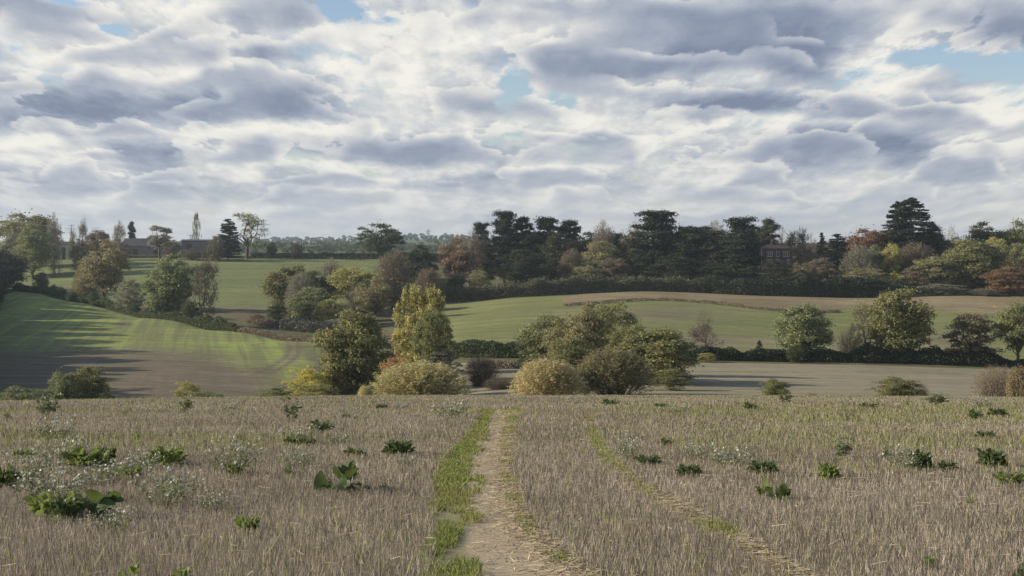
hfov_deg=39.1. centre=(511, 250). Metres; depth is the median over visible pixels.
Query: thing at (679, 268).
yew tree
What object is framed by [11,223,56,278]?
ash tree
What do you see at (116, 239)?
tree
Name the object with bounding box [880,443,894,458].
weed sprig
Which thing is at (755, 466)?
leafy weed
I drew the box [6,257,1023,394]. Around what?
ground
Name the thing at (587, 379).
bush
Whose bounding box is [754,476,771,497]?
broad leaved weed
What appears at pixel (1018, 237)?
tree
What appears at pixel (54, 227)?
tree
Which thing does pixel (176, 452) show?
leafy weed
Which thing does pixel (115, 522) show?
flowering weed
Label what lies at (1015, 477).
leafy weed
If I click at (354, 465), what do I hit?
broad leaved weed
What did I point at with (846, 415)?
weed sprig
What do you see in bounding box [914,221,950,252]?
oak tree
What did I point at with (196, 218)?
poplar tree
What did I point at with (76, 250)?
tree
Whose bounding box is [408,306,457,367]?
tree
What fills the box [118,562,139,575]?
broad leaved weed
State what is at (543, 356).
tree
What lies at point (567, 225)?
pine tree
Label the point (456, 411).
flowering weed
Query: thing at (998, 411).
leafy weed
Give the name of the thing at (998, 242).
tree
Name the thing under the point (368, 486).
weed sprig
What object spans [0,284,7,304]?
tree
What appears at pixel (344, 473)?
broad leaved weed
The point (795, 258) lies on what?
tree
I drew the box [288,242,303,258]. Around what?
bush
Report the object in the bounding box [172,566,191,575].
broad leaved weed
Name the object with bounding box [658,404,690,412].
flowering weed
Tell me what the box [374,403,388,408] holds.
leafy weed
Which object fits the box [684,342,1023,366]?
hedge
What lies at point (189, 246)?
door
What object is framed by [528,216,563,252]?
pine tree
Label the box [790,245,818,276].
tree
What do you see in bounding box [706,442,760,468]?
flowering weed
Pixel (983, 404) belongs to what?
flowering weed
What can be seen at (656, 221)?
cedar tree
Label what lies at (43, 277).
bush
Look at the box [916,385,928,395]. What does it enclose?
bush
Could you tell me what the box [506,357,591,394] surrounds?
bush
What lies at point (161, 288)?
oak tree
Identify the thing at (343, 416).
weed sprig
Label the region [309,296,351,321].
bush
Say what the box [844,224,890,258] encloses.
beech tree
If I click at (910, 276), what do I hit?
bush
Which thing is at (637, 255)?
yew tree
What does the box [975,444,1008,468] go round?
leafy weed
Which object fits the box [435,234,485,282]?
beech tree
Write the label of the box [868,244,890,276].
tree
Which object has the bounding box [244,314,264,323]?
bush
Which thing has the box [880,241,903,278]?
birch tree
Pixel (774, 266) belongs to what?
bush
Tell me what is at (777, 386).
bush
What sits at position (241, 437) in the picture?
weed sprig
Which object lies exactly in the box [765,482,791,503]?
broad leaved weed
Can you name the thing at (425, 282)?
tree
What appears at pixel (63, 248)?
door
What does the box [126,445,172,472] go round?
flowering weed
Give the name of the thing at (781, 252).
brick house
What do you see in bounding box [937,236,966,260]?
tree
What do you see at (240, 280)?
pasture field
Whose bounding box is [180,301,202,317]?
bush
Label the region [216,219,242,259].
cypress tree
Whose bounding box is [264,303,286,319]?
bush
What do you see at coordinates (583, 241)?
tree
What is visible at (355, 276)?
tree
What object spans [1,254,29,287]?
tree
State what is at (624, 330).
tree
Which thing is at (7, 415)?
weed sprig
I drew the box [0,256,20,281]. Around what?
tree
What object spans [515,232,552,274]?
tree
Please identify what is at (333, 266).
tree
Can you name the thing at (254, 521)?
leafy weed
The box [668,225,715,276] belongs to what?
cedar tree
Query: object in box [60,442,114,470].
leafy weed
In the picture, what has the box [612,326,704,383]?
oak tree
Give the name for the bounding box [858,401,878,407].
leafy weed
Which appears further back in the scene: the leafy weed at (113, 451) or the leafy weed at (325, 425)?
the leafy weed at (325, 425)
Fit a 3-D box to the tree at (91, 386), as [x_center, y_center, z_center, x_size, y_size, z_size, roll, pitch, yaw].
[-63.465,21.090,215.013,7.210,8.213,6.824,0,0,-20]
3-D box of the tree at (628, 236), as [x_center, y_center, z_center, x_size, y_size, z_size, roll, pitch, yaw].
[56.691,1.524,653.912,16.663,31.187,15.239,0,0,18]
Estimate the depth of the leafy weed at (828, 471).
17.48 m
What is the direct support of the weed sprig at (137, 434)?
on the field at (617, 549)
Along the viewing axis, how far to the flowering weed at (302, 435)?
24.55 m
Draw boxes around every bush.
[0,384,47,399]
[31,272,50,285]
[69,263,100,298]
[98,392,114,398]
[112,240,133,259]
[112,278,148,310]
[161,239,182,258]
[170,380,201,397]
[176,248,202,259]
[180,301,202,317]
[185,389,223,397]
[200,247,223,260]
[206,235,225,260]
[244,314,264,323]
[255,385,294,396]
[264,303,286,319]
[266,242,277,257]
[283,380,339,395]
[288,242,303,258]
[357,385,373,395]
[375,348,409,394]
[376,248,393,259]
[419,347,465,382]
[438,276,453,287]
[445,274,471,288]
[461,353,501,386]
[467,269,491,296]
[481,376,513,389]
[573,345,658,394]
[573,369,602,394]
[650,368,694,390]
[697,353,716,362]
[757,377,790,394]
[759,257,794,279]
[784,263,814,276]
[785,346,806,362]
[802,257,840,281]
[834,325,861,352]
[843,267,893,293]
[863,375,925,395]
[887,271,904,286]
[899,266,929,292]
[914,283,966,295]
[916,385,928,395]
[962,288,1002,295]
[967,363,1012,396]
[974,269,1002,288]
[1004,365,1023,396]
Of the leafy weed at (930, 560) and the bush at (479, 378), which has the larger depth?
the bush at (479, 378)
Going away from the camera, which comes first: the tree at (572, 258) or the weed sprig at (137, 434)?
the weed sprig at (137, 434)
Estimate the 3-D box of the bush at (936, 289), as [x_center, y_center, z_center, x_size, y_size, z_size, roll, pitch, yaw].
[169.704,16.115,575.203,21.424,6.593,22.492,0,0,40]
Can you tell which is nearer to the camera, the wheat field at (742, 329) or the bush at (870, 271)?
the wheat field at (742, 329)
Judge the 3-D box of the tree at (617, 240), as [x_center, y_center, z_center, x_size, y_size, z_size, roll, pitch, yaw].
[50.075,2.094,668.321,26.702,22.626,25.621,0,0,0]
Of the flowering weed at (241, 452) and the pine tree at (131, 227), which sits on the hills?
the pine tree at (131, 227)
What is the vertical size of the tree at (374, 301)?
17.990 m
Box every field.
[0,291,327,399]
[0,404,1023,575]
[15,258,412,310]
[435,295,1023,362]
[448,363,1011,396]
[563,291,1023,313]
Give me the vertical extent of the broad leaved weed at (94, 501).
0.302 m
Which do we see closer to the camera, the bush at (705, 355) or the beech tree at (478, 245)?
the bush at (705, 355)
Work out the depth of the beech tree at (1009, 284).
571.79 m
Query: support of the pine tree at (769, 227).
on the ground at (384, 320)
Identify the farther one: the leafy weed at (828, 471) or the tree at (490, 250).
the tree at (490, 250)
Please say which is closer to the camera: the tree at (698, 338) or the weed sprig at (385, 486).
the weed sprig at (385, 486)
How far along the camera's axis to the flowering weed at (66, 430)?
25.34 m
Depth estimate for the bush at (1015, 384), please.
171.33 m
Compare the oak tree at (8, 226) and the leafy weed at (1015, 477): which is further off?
the oak tree at (8, 226)
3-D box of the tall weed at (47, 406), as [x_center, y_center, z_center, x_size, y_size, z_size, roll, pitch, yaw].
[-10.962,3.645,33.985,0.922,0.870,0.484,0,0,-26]
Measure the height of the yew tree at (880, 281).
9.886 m
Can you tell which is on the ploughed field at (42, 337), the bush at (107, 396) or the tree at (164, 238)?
the bush at (107, 396)
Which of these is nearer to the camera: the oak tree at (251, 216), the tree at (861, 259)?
the tree at (861, 259)
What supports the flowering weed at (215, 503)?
on the field at (617, 549)
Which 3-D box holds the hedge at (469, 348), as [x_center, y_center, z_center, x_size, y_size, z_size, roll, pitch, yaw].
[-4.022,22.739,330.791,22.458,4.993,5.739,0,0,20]
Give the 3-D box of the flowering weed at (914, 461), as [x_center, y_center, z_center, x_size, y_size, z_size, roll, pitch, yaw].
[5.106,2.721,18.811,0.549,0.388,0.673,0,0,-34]
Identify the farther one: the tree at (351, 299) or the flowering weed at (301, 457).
the tree at (351, 299)
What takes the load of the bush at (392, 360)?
on the ground at (384, 320)
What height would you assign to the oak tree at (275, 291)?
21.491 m
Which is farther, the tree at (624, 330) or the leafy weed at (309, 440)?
the tree at (624, 330)
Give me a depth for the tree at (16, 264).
614.36 m
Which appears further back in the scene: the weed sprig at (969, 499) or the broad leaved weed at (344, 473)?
the broad leaved weed at (344, 473)
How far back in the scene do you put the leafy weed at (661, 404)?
44.54 m
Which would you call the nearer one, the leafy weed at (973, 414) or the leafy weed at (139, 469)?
the leafy weed at (139, 469)
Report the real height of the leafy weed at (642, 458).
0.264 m
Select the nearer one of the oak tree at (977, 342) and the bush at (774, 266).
the oak tree at (977, 342)
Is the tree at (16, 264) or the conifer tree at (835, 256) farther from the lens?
the conifer tree at (835, 256)
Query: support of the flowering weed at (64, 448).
on the field at (617, 549)
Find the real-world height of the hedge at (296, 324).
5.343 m
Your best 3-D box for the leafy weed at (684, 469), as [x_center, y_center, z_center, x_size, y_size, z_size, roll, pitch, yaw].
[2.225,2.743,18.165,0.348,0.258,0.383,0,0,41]
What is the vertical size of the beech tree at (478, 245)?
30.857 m
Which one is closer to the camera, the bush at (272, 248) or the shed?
the shed
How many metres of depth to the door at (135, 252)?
834.85 m
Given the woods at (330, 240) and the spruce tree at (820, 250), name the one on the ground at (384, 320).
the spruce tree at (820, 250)
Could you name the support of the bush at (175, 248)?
on the pasture field at (240, 280)
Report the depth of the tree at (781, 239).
681.39 m
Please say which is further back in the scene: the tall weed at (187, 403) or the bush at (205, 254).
the bush at (205, 254)
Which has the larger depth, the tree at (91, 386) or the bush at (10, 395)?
the tree at (91, 386)
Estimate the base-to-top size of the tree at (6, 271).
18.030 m
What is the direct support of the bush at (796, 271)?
on the ground at (384, 320)
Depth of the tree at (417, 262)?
598.44 m
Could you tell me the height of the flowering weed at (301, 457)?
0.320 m
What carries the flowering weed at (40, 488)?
on the field at (617, 549)
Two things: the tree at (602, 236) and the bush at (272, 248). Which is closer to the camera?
the tree at (602, 236)
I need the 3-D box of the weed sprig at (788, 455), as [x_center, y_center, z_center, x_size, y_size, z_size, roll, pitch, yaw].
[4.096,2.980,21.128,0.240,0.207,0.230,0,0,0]
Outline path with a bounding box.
[432,409,585,575]
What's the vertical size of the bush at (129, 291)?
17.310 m
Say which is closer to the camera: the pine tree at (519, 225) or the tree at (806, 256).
the tree at (806, 256)
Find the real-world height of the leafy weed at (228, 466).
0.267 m
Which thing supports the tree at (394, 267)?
on the ground at (384, 320)
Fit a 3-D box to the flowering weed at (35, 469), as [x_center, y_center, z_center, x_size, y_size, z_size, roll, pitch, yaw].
[-5.566,2.515,16.622,0.607,0.470,0.744,0,0,-34]
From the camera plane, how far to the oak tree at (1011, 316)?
327.17 m
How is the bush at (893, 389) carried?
on the stubble field at (748, 378)
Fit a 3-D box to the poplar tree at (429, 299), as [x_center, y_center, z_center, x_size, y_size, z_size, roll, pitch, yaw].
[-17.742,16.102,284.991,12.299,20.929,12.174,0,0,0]
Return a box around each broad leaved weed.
[72,488,124,518]
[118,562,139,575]
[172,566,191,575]
[314,459,360,492]
[341,462,358,481]
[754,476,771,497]
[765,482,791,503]
[1013,566,1023,575]
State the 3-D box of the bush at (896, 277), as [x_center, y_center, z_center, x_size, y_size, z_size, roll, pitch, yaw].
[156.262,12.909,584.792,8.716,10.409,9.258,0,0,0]
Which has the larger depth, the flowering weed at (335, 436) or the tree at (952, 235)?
the tree at (952, 235)
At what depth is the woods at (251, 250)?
1656.02 m
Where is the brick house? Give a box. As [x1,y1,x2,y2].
[758,239,793,272]
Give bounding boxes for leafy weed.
[0,461,21,488]
[8,447,36,458]
[23,479,82,514]
[43,490,85,518]
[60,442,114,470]
[99,437,116,461]
[114,463,142,477]
[147,437,188,467]
[224,459,244,475]
[234,507,259,532]
[283,435,299,445]
[299,437,315,445]
[307,418,335,433]
[343,447,367,458]
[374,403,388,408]
[381,431,415,456]
[601,399,618,404]
[635,451,662,465]
[654,403,667,408]
[658,436,673,445]
[674,461,702,476]
[743,400,758,409]
[746,455,779,476]
[817,460,841,481]
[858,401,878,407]
[907,446,934,471]
[922,554,938,569]
[937,455,957,470]
[966,408,983,419]
[973,426,996,439]
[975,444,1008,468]
[986,406,1007,416]
[992,464,1023,483]
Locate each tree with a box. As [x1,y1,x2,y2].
[0,208,64,265]
[0,232,22,255]
[0,248,33,287]
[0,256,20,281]
[0,259,14,280]
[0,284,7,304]
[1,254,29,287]
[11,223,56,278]
[43,367,84,398]
[45,212,63,274]
[67,215,90,262]
[69,238,89,270]
[71,364,110,398]
[77,238,133,296]
[83,227,109,257]
[111,220,125,248]
[127,221,136,237]
[138,252,196,312]
[146,225,173,258]
[180,253,220,315]
[191,212,201,238]
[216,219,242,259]
[229,212,269,258]
[257,262,318,318]
[280,271,316,318]
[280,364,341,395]
[285,285,330,320]
[304,267,337,303]
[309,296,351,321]
[309,307,399,395]
[318,257,345,297]
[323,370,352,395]
[325,263,383,310]
[344,291,369,316]
[351,275,398,315]
[355,219,409,260]
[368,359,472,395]
[373,249,414,295]
[383,277,409,311]
[391,279,453,368]
[404,244,439,289]
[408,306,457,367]
[412,267,446,299]
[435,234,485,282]
[463,228,488,285]
[470,221,491,261]
[471,237,502,284]
[488,209,520,282]
[488,245,547,283]
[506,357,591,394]
[508,309,570,366]
[511,216,534,253]
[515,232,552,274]
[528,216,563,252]
[534,231,581,276]
[536,354,554,361]
[538,333,601,372]
[541,255,570,282]
[541,312,582,356]
[556,247,587,279]
[559,217,582,251]
[560,301,609,351]
[568,263,603,278]
[576,231,616,259]
[580,240,622,277]
[588,219,616,259]
[593,298,641,355]
[597,256,630,280]
[602,232,629,266]
[604,324,656,379]
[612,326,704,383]
[613,248,654,277]
[618,222,650,275]
[622,210,680,275]
[633,254,707,280]
[664,217,687,253]
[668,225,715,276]
[687,310,724,347]
[694,229,729,270]
[703,220,731,259]
[713,215,766,276]
[754,217,780,247]
[755,340,762,358]
[767,301,838,356]
[777,225,793,250]
[782,227,810,258]
[787,240,815,263]
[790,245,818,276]
[801,233,818,258]
[805,243,836,264]
[811,232,832,275]
[823,234,848,274]
[828,273,890,294]
[838,244,879,278]
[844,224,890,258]
[848,295,884,348]
[861,284,939,353]
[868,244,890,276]
[880,201,917,275]
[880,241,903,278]
[881,197,946,274]
[888,242,943,285]
[911,254,959,283]
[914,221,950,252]
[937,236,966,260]
[938,312,1004,364]
[939,237,1011,289]
[945,224,958,243]
[958,221,1008,261]
[979,265,1023,295]
[986,233,1016,269]
[990,230,1016,242]
[991,299,1023,364]
[1000,217,1023,259]
[1003,242,1023,275]
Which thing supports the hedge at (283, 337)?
on the ground at (384, 320)
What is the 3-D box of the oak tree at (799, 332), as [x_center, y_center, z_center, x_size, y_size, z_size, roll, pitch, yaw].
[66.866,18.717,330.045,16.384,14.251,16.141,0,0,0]
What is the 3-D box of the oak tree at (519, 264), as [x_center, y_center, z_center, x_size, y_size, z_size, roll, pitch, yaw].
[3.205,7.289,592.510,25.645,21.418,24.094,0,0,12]
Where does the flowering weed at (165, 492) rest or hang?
on the field at (617, 549)
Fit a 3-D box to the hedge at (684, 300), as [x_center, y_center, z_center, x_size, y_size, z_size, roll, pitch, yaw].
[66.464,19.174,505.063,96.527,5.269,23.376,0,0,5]
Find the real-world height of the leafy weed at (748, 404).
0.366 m
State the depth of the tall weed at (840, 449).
20.67 m
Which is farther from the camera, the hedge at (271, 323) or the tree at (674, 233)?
the tree at (674, 233)
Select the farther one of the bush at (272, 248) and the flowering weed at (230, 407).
the bush at (272, 248)
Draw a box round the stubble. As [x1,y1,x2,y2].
[0,394,1023,575]
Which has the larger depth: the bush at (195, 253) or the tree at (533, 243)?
the bush at (195, 253)
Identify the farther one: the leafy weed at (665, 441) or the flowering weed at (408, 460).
the leafy weed at (665, 441)
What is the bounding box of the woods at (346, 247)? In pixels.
[174,240,463,252]
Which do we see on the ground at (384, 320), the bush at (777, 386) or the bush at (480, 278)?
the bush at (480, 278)
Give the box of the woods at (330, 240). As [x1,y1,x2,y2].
[0,233,529,245]
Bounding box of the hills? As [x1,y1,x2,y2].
[50,239,831,256]
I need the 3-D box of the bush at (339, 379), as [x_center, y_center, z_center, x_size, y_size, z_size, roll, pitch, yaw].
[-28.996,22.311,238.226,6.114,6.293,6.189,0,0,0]
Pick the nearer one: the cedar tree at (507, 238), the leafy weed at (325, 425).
the leafy weed at (325, 425)
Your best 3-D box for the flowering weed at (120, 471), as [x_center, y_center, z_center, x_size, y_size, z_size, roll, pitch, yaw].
[-4.806,2.598,16.922,0.924,0.330,0.710,0,0,-43]
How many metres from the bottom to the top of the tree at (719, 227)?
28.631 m
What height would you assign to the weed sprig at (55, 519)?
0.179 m
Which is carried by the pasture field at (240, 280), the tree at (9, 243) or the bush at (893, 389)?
the tree at (9, 243)
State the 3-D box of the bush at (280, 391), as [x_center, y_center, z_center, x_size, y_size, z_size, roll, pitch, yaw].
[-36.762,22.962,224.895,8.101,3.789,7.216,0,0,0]
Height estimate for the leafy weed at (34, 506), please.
0.354 m
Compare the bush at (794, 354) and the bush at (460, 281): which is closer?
the bush at (794, 354)
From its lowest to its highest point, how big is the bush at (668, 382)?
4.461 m
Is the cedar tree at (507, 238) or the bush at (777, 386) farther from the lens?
the cedar tree at (507, 238)
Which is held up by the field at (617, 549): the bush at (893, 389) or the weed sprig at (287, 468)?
the weed sprig at (287, 468)
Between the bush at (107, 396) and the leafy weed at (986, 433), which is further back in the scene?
the bush at (107, 396)
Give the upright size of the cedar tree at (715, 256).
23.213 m
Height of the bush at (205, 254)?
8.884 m
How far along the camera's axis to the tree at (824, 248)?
687.42 m
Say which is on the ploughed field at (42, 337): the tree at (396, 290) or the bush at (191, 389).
the bush at (191, 389)
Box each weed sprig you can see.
[1,409,11,417]
[49,511,61,522]
[133,426,139,443]
[235,432,248,440]
[281,459,296,475]
[341,408,357,418]
[363,482,378,492]
[377,481,393,491]
[783,448,798,457]
[844,410,854,420]
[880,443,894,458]
[965,488,975,507]
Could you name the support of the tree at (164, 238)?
on the pasture field at (240, 280)
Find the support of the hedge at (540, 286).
on the dry grass field at (963, 303)
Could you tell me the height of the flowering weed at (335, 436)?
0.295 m
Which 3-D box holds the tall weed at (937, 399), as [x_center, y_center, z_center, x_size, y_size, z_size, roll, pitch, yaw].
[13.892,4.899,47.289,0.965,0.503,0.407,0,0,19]
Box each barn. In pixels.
[124,238,149,256]
[146,242,168,256]
[181,239,213,255]
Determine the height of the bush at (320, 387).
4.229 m
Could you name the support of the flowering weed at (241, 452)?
on the field at (617, 549)
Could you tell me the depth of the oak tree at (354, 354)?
237.02 m
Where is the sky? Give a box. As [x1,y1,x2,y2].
[0,0,1023,242]
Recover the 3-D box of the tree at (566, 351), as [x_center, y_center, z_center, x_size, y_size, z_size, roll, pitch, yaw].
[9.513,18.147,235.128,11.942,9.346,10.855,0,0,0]
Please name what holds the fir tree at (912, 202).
on the ground at (384, 320)
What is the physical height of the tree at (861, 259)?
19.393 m
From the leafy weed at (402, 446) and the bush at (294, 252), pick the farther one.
the bush at (294, 252)
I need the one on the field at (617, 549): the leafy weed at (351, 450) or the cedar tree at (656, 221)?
the leafy weed at (351, 450)
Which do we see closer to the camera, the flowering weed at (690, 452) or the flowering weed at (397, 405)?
the flowering weed at (690, 452)
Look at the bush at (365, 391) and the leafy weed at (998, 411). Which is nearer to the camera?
the leafy weed at (998, 411)
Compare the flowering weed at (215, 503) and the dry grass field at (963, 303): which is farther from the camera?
the dry grass field at (963, 303)
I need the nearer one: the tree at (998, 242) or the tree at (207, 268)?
the tree at (207, 268)
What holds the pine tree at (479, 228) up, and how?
on the ground at (384, 320)
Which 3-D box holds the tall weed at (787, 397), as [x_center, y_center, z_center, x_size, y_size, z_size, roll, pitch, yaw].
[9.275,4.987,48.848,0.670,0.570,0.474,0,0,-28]
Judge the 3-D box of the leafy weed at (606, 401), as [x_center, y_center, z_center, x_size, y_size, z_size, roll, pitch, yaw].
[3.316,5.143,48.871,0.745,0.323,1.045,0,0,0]
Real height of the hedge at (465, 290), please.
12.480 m
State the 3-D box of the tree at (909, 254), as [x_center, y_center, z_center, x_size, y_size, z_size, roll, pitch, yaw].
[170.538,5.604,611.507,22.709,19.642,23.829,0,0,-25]
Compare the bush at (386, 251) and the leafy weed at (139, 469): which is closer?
the leafy weed at (139, 469)
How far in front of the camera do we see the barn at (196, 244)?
845.00 m
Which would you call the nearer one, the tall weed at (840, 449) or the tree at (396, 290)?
the tall weed at (840, 449)
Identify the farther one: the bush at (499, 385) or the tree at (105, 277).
the tree at (105, 277)
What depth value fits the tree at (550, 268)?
603.12 m
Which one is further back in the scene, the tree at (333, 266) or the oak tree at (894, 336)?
the tree at (333, 266)
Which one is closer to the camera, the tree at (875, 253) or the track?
the track
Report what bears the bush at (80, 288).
on the ground at (384, 320)
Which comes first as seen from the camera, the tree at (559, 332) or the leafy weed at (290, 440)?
the leafy weed at (290, 440)
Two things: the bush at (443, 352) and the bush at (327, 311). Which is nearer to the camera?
the bush at (443, 352)
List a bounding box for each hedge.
[12,282,242,332]
[51,254,251,258]
[236,326,324,341]
[250,252,392,258]
[252,318,291,327]
[279,317,342,332]
[395,252,438,260]
[435,273,705,301]
[448,339,531,358]
[458,270,711,301]
[465,360,522,368]
[563,297,840,312]
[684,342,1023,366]
[696,274,909,297]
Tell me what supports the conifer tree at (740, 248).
on the ground at (384, 320)
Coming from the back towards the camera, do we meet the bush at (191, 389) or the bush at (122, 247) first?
the bush at (122, 247)
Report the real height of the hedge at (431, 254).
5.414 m
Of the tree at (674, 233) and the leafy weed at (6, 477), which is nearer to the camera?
the leafy weed at (6, 477)
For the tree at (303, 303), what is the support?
on the ground at (384, 320)
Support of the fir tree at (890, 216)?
on the ground at (384, 320)
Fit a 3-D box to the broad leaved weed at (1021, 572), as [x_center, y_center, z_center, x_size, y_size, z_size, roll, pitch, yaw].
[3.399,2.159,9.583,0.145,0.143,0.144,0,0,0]
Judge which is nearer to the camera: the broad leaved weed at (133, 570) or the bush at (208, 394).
the broad leaved weed at (133, 570)
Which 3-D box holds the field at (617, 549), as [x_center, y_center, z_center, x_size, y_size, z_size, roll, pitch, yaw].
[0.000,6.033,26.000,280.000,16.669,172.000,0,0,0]
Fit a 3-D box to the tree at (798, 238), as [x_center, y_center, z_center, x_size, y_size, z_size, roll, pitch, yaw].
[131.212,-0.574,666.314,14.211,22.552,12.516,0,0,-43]
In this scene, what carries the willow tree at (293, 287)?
on the ground at (384, 320)
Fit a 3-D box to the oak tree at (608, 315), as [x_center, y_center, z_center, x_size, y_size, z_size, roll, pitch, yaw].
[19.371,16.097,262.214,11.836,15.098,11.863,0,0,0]
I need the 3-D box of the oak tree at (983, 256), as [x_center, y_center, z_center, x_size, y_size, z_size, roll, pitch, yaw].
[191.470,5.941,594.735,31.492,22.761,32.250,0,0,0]
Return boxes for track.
[586,438,802,575]
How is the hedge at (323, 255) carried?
on the ground at (384, 320)
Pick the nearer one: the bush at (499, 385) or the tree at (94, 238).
the bush at (499, 385)
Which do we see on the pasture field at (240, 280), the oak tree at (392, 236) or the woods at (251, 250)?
the oak tree at (392, 236)
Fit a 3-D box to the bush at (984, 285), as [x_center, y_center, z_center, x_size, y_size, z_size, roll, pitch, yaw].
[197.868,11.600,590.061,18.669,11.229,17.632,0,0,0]
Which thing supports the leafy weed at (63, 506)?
on the field at (617, 549)
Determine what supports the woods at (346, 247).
on the hills
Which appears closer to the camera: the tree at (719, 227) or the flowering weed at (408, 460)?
the flowering weed at (408, 460)
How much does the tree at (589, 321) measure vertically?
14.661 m
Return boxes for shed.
[57,242,72,259]
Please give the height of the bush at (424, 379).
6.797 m
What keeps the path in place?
on the field at (617, 549)
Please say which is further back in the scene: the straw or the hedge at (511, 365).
the hedge at (511, 365)
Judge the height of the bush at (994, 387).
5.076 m
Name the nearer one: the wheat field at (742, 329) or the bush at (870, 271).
the wheat field at (742, 329)
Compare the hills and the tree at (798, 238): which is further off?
the hills
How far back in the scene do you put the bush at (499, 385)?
224.19 m
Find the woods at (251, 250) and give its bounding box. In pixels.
[1,240,257,253]
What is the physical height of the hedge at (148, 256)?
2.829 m
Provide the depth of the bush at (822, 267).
598.62 m
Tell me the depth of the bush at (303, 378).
233.58 m
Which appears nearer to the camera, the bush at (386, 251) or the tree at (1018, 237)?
the tree at (1018, 237)
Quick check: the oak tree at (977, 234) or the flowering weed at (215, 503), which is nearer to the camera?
the flowering weed at (215, 503)
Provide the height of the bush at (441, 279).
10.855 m
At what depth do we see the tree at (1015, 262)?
606.34 m
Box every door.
[62,247,64,259]
[133,249,137,256]
[187,244,191,254]
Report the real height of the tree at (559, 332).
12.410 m
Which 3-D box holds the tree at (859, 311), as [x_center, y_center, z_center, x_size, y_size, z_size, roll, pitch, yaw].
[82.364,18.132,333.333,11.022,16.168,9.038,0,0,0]
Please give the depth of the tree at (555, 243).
622.13 m
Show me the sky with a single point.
(308, 118)
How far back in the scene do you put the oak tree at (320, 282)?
537.04 m
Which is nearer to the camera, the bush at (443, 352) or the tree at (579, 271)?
the bush at (443, 352)
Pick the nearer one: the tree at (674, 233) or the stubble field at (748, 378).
the stubble field at (748, 378)
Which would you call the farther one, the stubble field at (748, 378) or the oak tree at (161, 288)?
the oak tree at (161, 288)
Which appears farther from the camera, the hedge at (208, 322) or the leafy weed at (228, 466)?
the hedge at (208, 322)
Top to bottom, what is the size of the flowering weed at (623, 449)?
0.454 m
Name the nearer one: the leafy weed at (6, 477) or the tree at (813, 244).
the leafy weed at (6, 477)
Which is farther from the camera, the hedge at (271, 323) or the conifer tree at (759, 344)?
the hedge at (271, 323)
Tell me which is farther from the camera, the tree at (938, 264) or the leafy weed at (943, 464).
the tree at (938, 264)
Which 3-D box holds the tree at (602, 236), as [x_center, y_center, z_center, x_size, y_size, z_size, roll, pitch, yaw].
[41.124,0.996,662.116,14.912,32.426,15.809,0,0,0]
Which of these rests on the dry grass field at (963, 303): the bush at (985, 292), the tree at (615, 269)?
the bush at (985, 292)
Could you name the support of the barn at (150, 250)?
on the ground at (384, 320)
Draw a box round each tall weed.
[27,387,68,420]
[177,394,193,414]
[279,394,302,422]
[776,390,793,403]
[831,437,852,459]
[922,392,948,404]
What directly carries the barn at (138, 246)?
on the ground at (384, 320)
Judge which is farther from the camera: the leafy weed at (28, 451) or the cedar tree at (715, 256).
the cedar tree at (715, 256)
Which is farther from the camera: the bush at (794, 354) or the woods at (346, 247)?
the woods at (346, 247)
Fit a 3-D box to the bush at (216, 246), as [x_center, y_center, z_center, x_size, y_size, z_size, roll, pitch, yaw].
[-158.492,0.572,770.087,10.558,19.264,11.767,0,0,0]
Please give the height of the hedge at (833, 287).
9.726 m
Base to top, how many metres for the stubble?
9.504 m
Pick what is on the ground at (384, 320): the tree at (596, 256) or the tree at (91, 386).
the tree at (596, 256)
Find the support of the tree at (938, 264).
on the ground at (384, 320)
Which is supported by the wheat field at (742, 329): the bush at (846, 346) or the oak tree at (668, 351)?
the bush at (846, 346)
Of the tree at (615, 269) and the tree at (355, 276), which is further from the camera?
the tree at (615, 269)
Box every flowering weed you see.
[3,446,58,487]
[12,461,115,500]
[29,413,93,439]
[36,435,87,469]
[65,457,142,485]
[86,505,137,538]
[124,464,205,508]
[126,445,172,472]
[196,486,233,511]
[200,433,262,478]
[223,402,238,409]
[275,445,319,468]
[278,424,320,439]
[327,430,351,443]
[394,401,410,408]
[395,452,417,468]
[431,399,471,420]
[616,430,648,458]
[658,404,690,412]
[684,440,711,459]
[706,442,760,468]
[876,442,926,473]
[973,396,996,406]
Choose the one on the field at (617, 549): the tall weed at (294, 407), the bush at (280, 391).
the tall weed at (294, 407)
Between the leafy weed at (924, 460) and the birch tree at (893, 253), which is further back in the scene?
the birch tree at (893, 253)
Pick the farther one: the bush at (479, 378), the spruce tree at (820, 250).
the spruce tree at (820, 250)
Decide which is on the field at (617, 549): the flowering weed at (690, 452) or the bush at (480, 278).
the flowering weed at (690, 452)
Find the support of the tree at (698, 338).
on the ground at (384, 320)
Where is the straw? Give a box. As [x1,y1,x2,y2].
[0,410,1022,575]
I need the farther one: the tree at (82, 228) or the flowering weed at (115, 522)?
the tree at (82, 228)
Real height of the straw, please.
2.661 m
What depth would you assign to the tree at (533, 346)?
259.71 m

